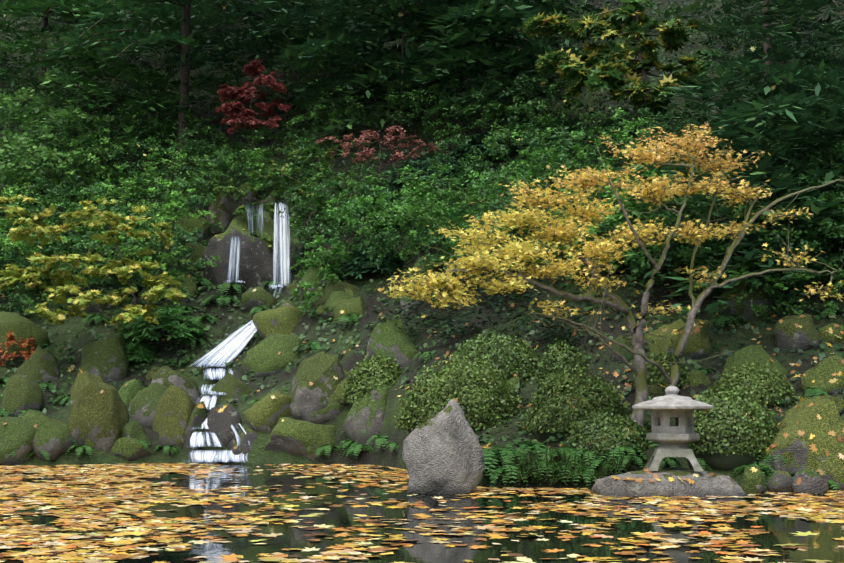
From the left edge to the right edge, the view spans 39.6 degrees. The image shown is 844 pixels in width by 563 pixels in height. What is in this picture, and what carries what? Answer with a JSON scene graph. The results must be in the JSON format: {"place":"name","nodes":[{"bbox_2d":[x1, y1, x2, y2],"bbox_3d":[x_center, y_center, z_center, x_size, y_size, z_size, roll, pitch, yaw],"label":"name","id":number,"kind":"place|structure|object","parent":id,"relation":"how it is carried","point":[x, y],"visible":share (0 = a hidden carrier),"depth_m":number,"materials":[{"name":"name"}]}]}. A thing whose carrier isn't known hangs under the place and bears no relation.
{"place":"outdoors","nodes":[
{"label":"outdoors","id":0,"kind":"place"},
{"bbox_2d":[0,0,843,489],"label":"hillside ground","id":1,"kind":"structure","parent":0,"point":[382,454],"depth_m":22.24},
{"bbox_2d":[0,417,36,465],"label":"rock","id":2,"kind":"object","parent":1,"relation":"on","point":[17,434],"visible":0.6,"depth_m":18.66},
{"bbox_2d":[0,374,43,416],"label":"rock","id":3,"kind":"object","parent":1,"relation":"on","point":[20,393],"visible":0.81,"depth_m":20.58,"materials":[{"name":"green stone"}]},
{"bbox_2d":[0,312,48,358],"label":"mound rock","id":4,"kind":"object","parent":1,"relation":"on","point":[18,325],"visible":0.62,"depth_m":22.82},
{"bbox_2d":[13,279,37,299],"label":"rock","id":5,"kind":"object","parent":1,"relation":"on","point":[34,290],"visible":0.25,"depth_m":25.04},
{"bbox_2d":[15,346,60,383],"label":"rock","id":6,"kind":"object","parent":1,"relation":"on","point":[40,364],"visible":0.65,"depth_m":21.96,"materials":[{"name":"green stone"}]},
{"bbox_2d":[20,410,74,461],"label":"rock","id":7,"kind":"object","parent":1,"relation":"on","point":[52,437],"visible":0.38,"depth_m":18.85,"materials":[{"name":"green stone"}]},
{"bbox_2d":[62,423,71,437],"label":"rock","id":8,"kind":"object","parent":1,"relation":"on","point":[65,425],"visible":0.12,"depth_m":19.08,"materials":[{"name":"green stone"}]},
{"bbox_2d":[84,438,95,447],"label":"rock","id":9,"kind":"object","parent":1,"relation":"on","point":[88,442],"visible":0.06,"depth_m":19.14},
{"bbox_2d":[68,370,128,452],"bbox_3d":[-5.387,2.318,19.466,0.988,1.679,0.790,0,-6,-1],"label":"rock","id":10,"kind":"object","parent":1,"relation":"on","point":[98,419],"visible":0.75,"depth_m":19.22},
{"bbox_2d":[82,287,121,312],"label":"rock","id":11,"kind":"object","parent":1,"relation":"on","point":[97,307],"visible":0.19,"depth_m":24.31,"materials":[{"name":"stone"}]},
{"bbox_2d":[76,336,129,381],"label":"rock","id":12,"kind":"object","parent":1,"relation":"on","point":[106,360],"visible":0.65,"depth_m":22.06,"materials":[{"name":"green stone"}]},
{"bbox_2d":[113,320,129,333],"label":"rock","id":13,"kind":"object","parent":1,"relation":"on","point":[117,325],"visible":0.31,"depth_m":23.40,"materials":[{"name":"green stone"}]},
{"bbox_2d":[118,379,142,408],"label":"rock","id":14,"kind":"object","parent":1,"relation":"on","point":[129,391],"visible":0.42,"depth_m":20.88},
{"bbox_2d":[121,420,150,446],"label":"rock","id":15,"kind":"object","parent":1,"relation":"on","point":[133,429],"visible":0.4,"depth_m":19.44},
{"bbox_2d":[128,382,167,427],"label":"rock","id":16,"kind":"object","parent":1,"relation":"on","point":[142,406],"visible":0.42,"depth_m":20.17,"materials":[{"name":"green stone"}]},
{"bbox_2d":[145,366,159,380],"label":"rock","id":17,"kind":"object","parent":1,"relation":"on","point":[149,373],"visible":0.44,"depth_m":22.08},
{"bbox_2d":[138,273,168,305],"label":"rock","id":18,"kind":"object","parent":1,"relation":"on","point":[144,289],"visible":0.19,"depth_m":24.40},
{"bbox_2d":[152,385,194,448],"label":"rock","id":19,"kind":"object","parent":1,"relation":"on","point":[175,407],"visible":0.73,"depth_m":19.62,"materials":[{"name":"green stone"}]},
{"bbox_2d":[151,366,200,404],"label":"rock","id":20,"kind":"object","parent":1,"relation":"on","point":[167,376],"visible":0.29,"depth_m":20.78,"materials":[{"name":"stone"}]},
{"bbox_2d":[0,58,362,367],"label":"red maple foliage","id":21,"kind":"object","parent":1,"relation":"on","point":[243,95],"visible":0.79,"depth_m":27.63,"materials":[{"name":"red plant"}]},
{"bbox_2d":[174,272,197,299],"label":"rock","id":22,"kind":"object","parent":1,"relation":"on","point":[190,283],"visible":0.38,"depth_m":24.48,"materials":[{"name":"green stone"}]},
{"bbox_2d":[170,216,209,243],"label":"cliff rock","id":23,"kind":"object","parent":1,"relation":"on","point":[193,223],"visible":0.31,"depth_m":26.53,"materials":[{"name":"green stone"}]},
{"bbox_2d":[184,288,196,301],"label":"rock","id":24,"kind":"object","parent":1,"relation":"on","point":[192,291],"visible":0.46,"depth_m":24.30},
{"bbox_2d":[184,242,205,265],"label":"cliff rock","id":25,"kind":"object","parent":1,"relation":"on","point":[195,256],"visible":0.25,"depth_m":25.48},
{"bbox_2d":[194,436,204,449],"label":"wet rock","id":26,"kind":"object","parent":1,"relation":"on","point":[198,448],"visible":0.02,"depth_m":19.51,"materials":[{"name":"grey stone"}]},
{"bbox_2d":[209,392,221,403],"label":"wet rock","id":27,"kind":"object","parent":1,"relation":"on","point":[218,396],"visible":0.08,"depth_m":20.87,"materials":[{"name":"grey stone"}]},
{"bbox_2d":[207,192,231,228],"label":"rock","id":28,"kind":"object","parent":1,"relation":"on","point":[220,210],"visible":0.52,"depth_m":27.43,"materials":[{"name":"grey stone"}]},
{"bbox_2d":[203,404,241,446],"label":"waterfall rock","id":29,"kind":"object","parent":1,"relation":"on","point":[219,424],"visible":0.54,"depth_m":19.57,"materials":[{"name":"grey stone"}]},
{"bbox_2d":[208,373,252,404],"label":"ledge rock","id":30,"kind":"object","parent":1,"relation":"on","point":[232,386],"visible":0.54,"depth_m":20.93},
{"bbox_2d":[227,435,239,449],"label":"wet rock","id":31,"kind":"object","parent":1,"relation":"on","point":[233,441],"visible":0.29,"depth_m":19.37,"materials":[{"name":"stone"}]},
{"bbox_2d":[233,184,256,203],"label":"rock","id":32,"kind":"object","parent":1,"relation":"on","point":[250,199],"visible":0.33,"depth_m":28.75,"materials":[{"name":"grey stone"}]},
{"bbox_2d":[201,211,304,292],"bbox_3d":[-3.596,-0.488,25.104,2.202,2.209,1.321,0,-6,-1],"label":"rock","id":33,"kind":"object","parent":1,"relation":"on","point":[256,261],"visible":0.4,"depth_m":24.58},
{"bbox_2d":[240,287,276,311],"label":"cliff rock","id":34,"kind":"object","parent":1,"relation":"on","point":[259,296],"visible":0.58,"depth_m":23.93,"materials":[{"name":"green stone"}]},
{"bbox_2d":[243,390,290,432],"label":"rock","id":35,"kind":"object","parent":1,"relation":"on","point":[266,413],"visible":0.62,"depth_m":19.40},
{"bbox_2d":[258,194,275,205],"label":"rock","id":36,"kind":"object","parent":1,"relation":"on","point":[270,199],"visible":0.44,"depth_m":28.47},
{"bbox_2d":[240,334,302,376],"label":"ledge rock","id":37,"kind":"object","parent":1,"relation":"on","point":[263,358],"visible":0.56,"depth_m":21.50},
{"bbox_2d":[253,305,304,338],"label":"ledge rock","id":38,"kind":"object","parent":1,"relation":"on","point":[284,319],"visible":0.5,"depth_m":22.50,"materials":[{"name":"green stone"}]},
{"bbox_2d":[241,152,330,240],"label":"mossy tree trunks","id":39,"kind":"object","parent":1,"relation":"on","point":[311,214],"visible":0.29,"depth_m":25.38,"materials":[{"name":"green plant"}]},
{"bbox_2d":[280,300,295,306],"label":"rock","id":40,"kind":"object","parent":1,"relation":"on","point":[286,302],"visible":0.31,"depth_m":23.51,"materials":[{"name":"green stone"}]},
{"bbox_2d":[286,281,298,295],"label":"rock","id":41,"kind":"object","parent":1,"relation":"on","point":[293,285],"visible":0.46,"depth_m":24.06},
{"bbox_2d":[264,417,336,459],"bbox_3d":[-2.058,2.696,19.331,1.349,0.921,0.981,-3,-7,27],"label":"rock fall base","id":42,"kind":"object","parent":1,"relation":"on","point":[292,436],"visible":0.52,"depth_m":19.01,"materials":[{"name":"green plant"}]},
{"bbox_2d":[311,400,344,423],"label":"rock","id":43,"kind":"object","parent":42,"relation":"on","point":[329,412],"visible":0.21,"depth_m":19.33,"materials":[{"name":"green stone"}]},
{"bbox_2d":[289,351,344,423],"bbox_3d":[-1.790,1.913,19.620,1.034,1.532,0.723,0,-6,-1],"label":"tall rock","id":44,"kind":"object","parent":1,"relation":"on","point":[320,370],"visible":0.54,"depth_m":19.45,"materials":[{"name":"green stone"}]},
{"bbox_2d":[313,287,323,301],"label":"rock","id":45,"kind":"object","parent":1,"relation":"on","point":[319,290],"visible":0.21,"depth_m":23.16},
{"bbox_2d":[315,295,322,307],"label":"rock","id":46,"kind":"object","parent":1,"relation":"on","point":[318,302],"visible":0.29,"depth_m":22.94,"materials":[{"name":"green stone"}]},
{"bbox_2d":[299,255,344,299],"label":"cliff rock","id":47,"kind":"object","parent":1,"relation":"on","point":[310,274],"visible":0.21,"depth_m":23.38,"materials":[{"name":"green stone"}]},
{"bbox_2d":[316,288,353,318],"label":"rock","id":48,"kind":"object","parent":1,"relation":"on","point":[319,311],"visible":0.17,"depth_m":22.42,"materials":[{"name":"green stone"}]},
{"bbox_2d":[320,291,354,317],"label":"rock","id":49,"kind":"object","parent":48,"relation":"on","point":[334,297],"visible":0.38,"depth_m":22.24,"materials":[{"name":"green stone"}]},
{"bbox_2d":[329,377,350,405],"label":"rock","id":50,"kind":"object","parent":1,"relation":"on","point":[337,396],"visible":0.19,"depth_m":19.43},
{"bbox_2d":[321,280,359,304],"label":"rock","id":51,"kind":"object","parent":1,"relation":"on","point":[328,289],"visible":0.4,"depth_m":22.56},
{"bbox_2d":[343,369,350,377],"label":"rock","id":52,"kind":"object","parent":1,"relation":"on","point":[347,372],"visible":0.12,"depth_m":20.05,"materials":[{"name":"green stone"}]},
{"bbox_2d":[332,297,364,325],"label":"rock","id":53,"kind":"object","parent":1,"relation":"on","point":[355,305],"visible":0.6,"depth_m":21.93,"materials":[{"name":"green stone"}]},
{"bbox_2d":[115,117,583,361],"bbox_3d":[-1.392,-0.822,24.068,9.892,5.078,2.852,0,-6,-1],"label":"shrub","id":54,"kind":"object","parent":1,"relation":"on","point":[142,351],"visible":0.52,"depth_m":23.08,"materials":[{"name":"green plant"}]},
{"bbox_2d":[344,382,390,451],"bbox_3d":[-0.734,2.233,19.285,0.731,1.278,0.932,-4,-7,32],"label":"rock","id":55,"kind":"object","parent":1,"relation":"on","point":[368,418],"visible":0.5,"depth_m":18.98,"materials":[{"name":"grey stone"}]},
{"bbox_2d":[347,365,397,408],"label":"shrub","id":56,"kind":"object","parent":1,"relation":"on","point":[349,405],"visible":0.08,"depth_m":19.28,"materials":[{"name":"green plant"}]},
{"bbox_2d":[315,126,456,163],"bbox_3d":[-0.345,-2.953,25.791,3.977,0.989,1.213,0,-6,-1],"label":"shrub","id":57,"kind":"object","parent":1,"relation":"on","point":[371,151],"visible":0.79,"depth_m":25.65,"materials":[{"name":"red plant"}]},
{"bbox_2d":[366,314,416,371],"bbox_3d":[-0.461,1.207,19.814,0.703,1.318,0.894,6,-8,-43],"label":"pointed rock","id":58,"kind":"object","parent":1,"relation":"on","point":[390,338],"visible":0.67,"depth_m":19.65,"materials":[{"name":"green stone"}]},
{"bbox_2d":[400,283,432,311],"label":"rock","id":59,"kind":"object","parent":1,"relation":"on","point":[405,302],"visible":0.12,"depth_m":21.05,"materials":[{"name":"grey stone"}]},
{"bbox_2d":[0,0,841,338],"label":"broadleaf maple foliage","id":60,"kind":"object","parent":1,"relation":"on","point":[602,76],"visible":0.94,"depth_m":22.64,"materials":[{"name":"yellow plant"}]},
{"bbox_2d":[0,0,843,397],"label":"shrubs","id":61,"kind":"object","parent":1,"relation":"on","point":[416,206],"visible":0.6,"depth_m":23.64,"materials":[{"name":"green plant"}]},
{"bbox_2d":[0,0,843,335],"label":"trees","id":62,"kind":"object","parent":1,"relation":"on","point":[328,46],"visible":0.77,"depth_m":26.55,"materials":[{"name":"green plant"}]},
{"bbox_2d":[0,0,843,447],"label":"plants","id":63,"kind":"object","parent":1,"relation":"on","point":[506,414],"visible":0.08,"depth_m":22.88,"materials":[{"name":"green plant"}]},
{"bbox_2d":[0,46,843,490],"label":"ferns","id":64,"kind":"object","parent":1,"relation":"on","point":[504,456],"visible":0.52,"depth_m":14.86,"materials":[{"name":"green plant"}]},
{"bbox_2d":[1,229,843,484],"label":"fallen maple leaves","id":65,"kind":"object","parent":1,"relation":"on","point":[813,447],"visible":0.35,"depth_m":16.58,"materials":[{"name":"yellow plant"}]},
{"bbox_2d":[3,0,843,311],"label":"tree trunks","id":66,"kind":"object","parent":1,"relation":"on","point":[183,48],"visible":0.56,"depth_m":28.90,"materials":[{"name":"brown plant"}]},
{"bbox_2d":[407,255,443,288],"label":"rock","id":67,"kind":"object","parent":1,"relation":"on","point":[436,269],"visible":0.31,"depth_m":21.43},
{"bbox_2d":[406,374,508,433],"bbox_3d":[0.572,1.924,16.879,1.594,1.262,1.290,0,-6,-1],"label":"shrub","id":68,"kind":"object","parent":1,"relation":"on","point":[410,430],"visible":0.12,"depth_m":16.45,"materials":[{"name":"green plant"}]},
{"bbox_2d":[365,268,619,350],"bbox_3d":[1.296,0.451,19.396,2.830,1.596,4.562,5,-8,-40],"label":"shrub","id":69,"kind":"object","parent":1,"relation":"on","point":[461,320],"visible":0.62,"depth_m":19.02,"materials":[{"name":"green plant"}]},
{"bbox_2d":[462,343,533,383],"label":"shrub","id":70,"kind":"object","parent":1,"relation":"on","point":[504,359],"visible":0.04,"depth_m":17.62,"materials":[{"name":"green plant"}]},
{"bbox_2d":[507,376,520,395],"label":"mossy rock","id":71,"kind":"object","parent":1,"relation":"on","point":[514,380],"visible":0.4,"depth_m":17.32,"materials":[{"name":"green stone"}]},
{"bbox_2d":[541,348,578,385],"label":"shrub","id":72,"kind":"object","parent":1,"relation":"on","point":[560,363],"visible":0.08,"depth_m":17.12,"materials":[{"name":"green plant"}]},
{"bbox_2d":[486,442,648,484],"bbox_3d":[1.118,2.238,14.469,3.451,0.594,1.495,-4,-7,35],"label":"fern","id":73,"kind":"object","parent":1,"relation":"on","point":[553,480],"depth_m":13.89,"materials":[{"name":"green plant"}]},
{"bbox_2d":[342,330,799,455],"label":"clipped shrubs","id":74,"kind":"object","parent":1,"relation":"on","point":[492,376],"visible":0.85,"depth_m":15.71,"materials":[{"name":"green plant"}]},
{"bbox_2d":[533,381,618,442],"bbox_3d":[2.090,1.840,15.784,1.222,1.035,0.972,0,-6,-1],"label":"shrub","id":75,"kind":"object","parent":1,"relation":"on","point":[538,435],"visible":0.15,"depth_m":15.44,"materials":[{"name":"green plant"}]},
{"bbox_2d":[572,420,645,460],"bbox_3d":[2.292,1.986,14.406,0.921,0.586,0.758,0,-6,-1],"label":"shrub","id":76,"kind":"object","parent":1,"relation":"on","point":[598,429],"visible":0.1,"depth_m":14.16,"materials":[{"name":"green plant"}]},
{"bbox_2d":[394,128,843,425],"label":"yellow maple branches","id":77,"kind":"object","parent":1,"relation":"on","point":[638,341],"visible":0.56,"depth_m":14.77,"materials":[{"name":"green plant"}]},
{"bbox_2d":[379,122,842,317],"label":"yellow maple leaves","id":78,"kind":"object","parent":77,"relation":"attached to","point":[506,218],"visible":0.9,"depth_m":14.59,"materials":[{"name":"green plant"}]},
{"bbox_2d":[610,335,643,362],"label":"slope rock","id":79,"kind":"object","parent":1,"relation":"on","point":[620,350],"visible":0.4,"depth_m":17.00,"materials":[{"name":"green stone"}]},
{"bbox_2d":[635,385,664,399],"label":"rock","id":80,"kind":"object","parent":1,"relation":"on","point":[655,391],"visible":0.44,"depth_m":15.89,"materials":[{"name":"green stone"}]},
{"bbox_2d":[646,358,682,392],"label":"shrub","id":81,"kind":"object","parent":1,"relation":"on","point":[662,375],"visible":0.02,"depth_m":16.10,"materials":[{"name":"green plant"}]},
{"bbox_2d":[644,316,712,358],"bbox_3d":[3.746,0.900,17.149,0.957,0.804,0.766,0,-6,-1],"label":"slope rock","id":82,"kind":"object","parent":1,"relation":"on","point":[698,346],"visible":0.62,"depth_m":16.89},
{"bbox_2d":[686,370,710,386],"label":"rock","id":83,"kind":"object","parent":1,"relation":"on","point":[699,378],"visible":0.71,"depth_m":16.15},
{"bbox_2d":[688,396,769,470],"bbox_3d":[3.700,1.878,14.154,1.072,1.000,0.843,0,-6,-1],"label":"shrub","id":84,"kind":"object","parent":1,"relation":"on","point":[724,462],"visible":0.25,"depth_m":13.76,"materials":[{"name":"green plant"}]},
{"bbox_2d":[714,279,776,321],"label":"slope rock","id":85,"kind":"object","parent":1,"relation":"on","point":[757,298],"visible":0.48,"depth_m":17.64,"materials":[{"name":"stone"}]},
{"bbox_2d":[715,371,787,408],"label":"shrub","id":86,"kind":"object","parent":1,"relation":"on","point":[773,406],"visible":0.12,"depth_m":15.34,"materials":[{"name":"green plant"}]},
{"bbox_2d":[720,345,787,376],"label":"slope rock","id":87,"kind":"object","parent":1,"relation":"on","point":[751,354],"visible":0.44,"depth_m":16.30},
{"bbox_2d":[774,314,820,352],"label":"slope rock","id":88,"kind":"object","parent":1,"relation":"on","point":[789,336],"visible":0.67,"depth_m":16.74,"materials":[{"name":"stone"}]},
{"bbox_2d":[759,397,843,491],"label":"shore rock","id":89,"kind":"object","parent":1,"relation":"on","point":[794,445],"visible":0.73,"depth_m":13.62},
{"bbox_2d":[782,265,823,291],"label":"rock","id":90,"kind":"object","parent":1,"relation":"on","point":[798,282],"visible":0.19,"depth_m":18.12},
{"bbox_2d":[801,354,843,395],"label":"slope rock","id":91,"kind":"object","parent":1,"relation":"on","point":[822,372],"visible":0.62,"depth_m":15.68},
{"bbox_2d":[810,395,843,414],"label":"rock","id":92,"kind":"object","parent":1,"relation":"on","point":[839,402],"visible":0.27,"depth_m":15.06,"materials":[{"name":"green stone"}]},
{"bbox_2d":[818,323,843,342],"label":"rock","id":93,"kind":"object","parent":1,"relation":"on","point":[825,335],"visible":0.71,"depth_m":16.87,"materials":[{"name":"green stone"}]},
{"bbox_2d":[0,463,843,562],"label":"pond water","id":94,"kind":"structure","parent":0,"point":[822,544],"depth_m":9.80,"materials":[{"name":"black liquid"}]},
{"bbox_2d":[110,437,151,460],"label":"rock","id":95,"kind":"object","parent":94,"relation":"in","point":[128,448],"visible":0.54,"depth_m":19.23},
{"bbox_2d":[182,401,207,447],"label":"waterfall rock","id":96,"kind":"object","parent":94,"relation":"in","point":[198,417],"visible":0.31,"depth_m":19.60,"materials":[{"name":"green stone"}]},
{"bbox_2d":[183,203,290,463],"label":"waterfall sheets","id":97,"kind":"object","parent":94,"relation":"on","point":[233,344],"visible":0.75,"depth_m":22.46,"materials":[{"name":"liquid"}]},
{"bbox_2d":[226,428,256,459],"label":"waterfall rock","id":98,"kind":"object","parent":94,"relation":"in","point":[245,447],"visible":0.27,"depth_m":19.29,"materials":[{"name":"grey stone"}]},
{"bbox_2d":[0,463,843,562],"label":"fallen leaves","id":99,"kind":"object","parent":94,"relation":"on","point":[160,524],"visible":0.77,"depth_m":10.37,"materials":[{"name":"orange plant"}]},
{"bbox_2d":[402,399,483,493],"bbox_3d":[0.239,1.999,13.127,0.918,1.368,0.505,0,-6,-1],"label":"standing stone","id":100,"kind":"object","parent":94,"relation":"in","point":[442,452],"visible":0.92,"depth_m":12.98,"materials":[{"name":"grey stone"}]},
{"bbox_2d":[590,468,746,496],"bbox_3d":[2.710,2.311,13.081,1.646,0.418,1.050,0,-6,-1],"label":"flat rock","id":101,"kind":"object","parent":94,"relation":"in","point":[706,483],"depth_m":12.68,"materials":[{"name":"grey stone"}]},
{"bbox_2d":[632,386,713,470],"bbox_3d":[2.810,1.636,13.131,0.890,0.932,0.961,-1,-6,7],"label":"stone lantern","id":102,"kind":"object","parent":101,"relation":"on","point":[672,441],"visible":1,"depth_m":12.94,"materials":[{"name":"stone"}]},
{"bbox_2d":[740,465,765,493],"bbox_3d":[3.682,2.256,13.083,0.249,0.401,0.311,3,-6,-25],"label":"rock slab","id":103,"kind":"object","parent":94,"relation":"in","point":[753,482],"visible":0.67,"depth_m":12.99,"materials":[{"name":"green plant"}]},
{"bbox_2d":[767,471,792,492],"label":"shore rock","id":104,"kind":"object","parent":94,"relation":"in","point":[780,481],"visible":0.69,"depth_m":13.12,"materials":[{"name":"grey stone"}]},
{"bbox_2d":[792,469,828,493],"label":"shore rock","id":105,"kind":"object","parent":94,"relation":"in","point":[814,482],"visible":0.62,"depth_m":12.99,"materials":[{"name":"grey stone"}]}
]}

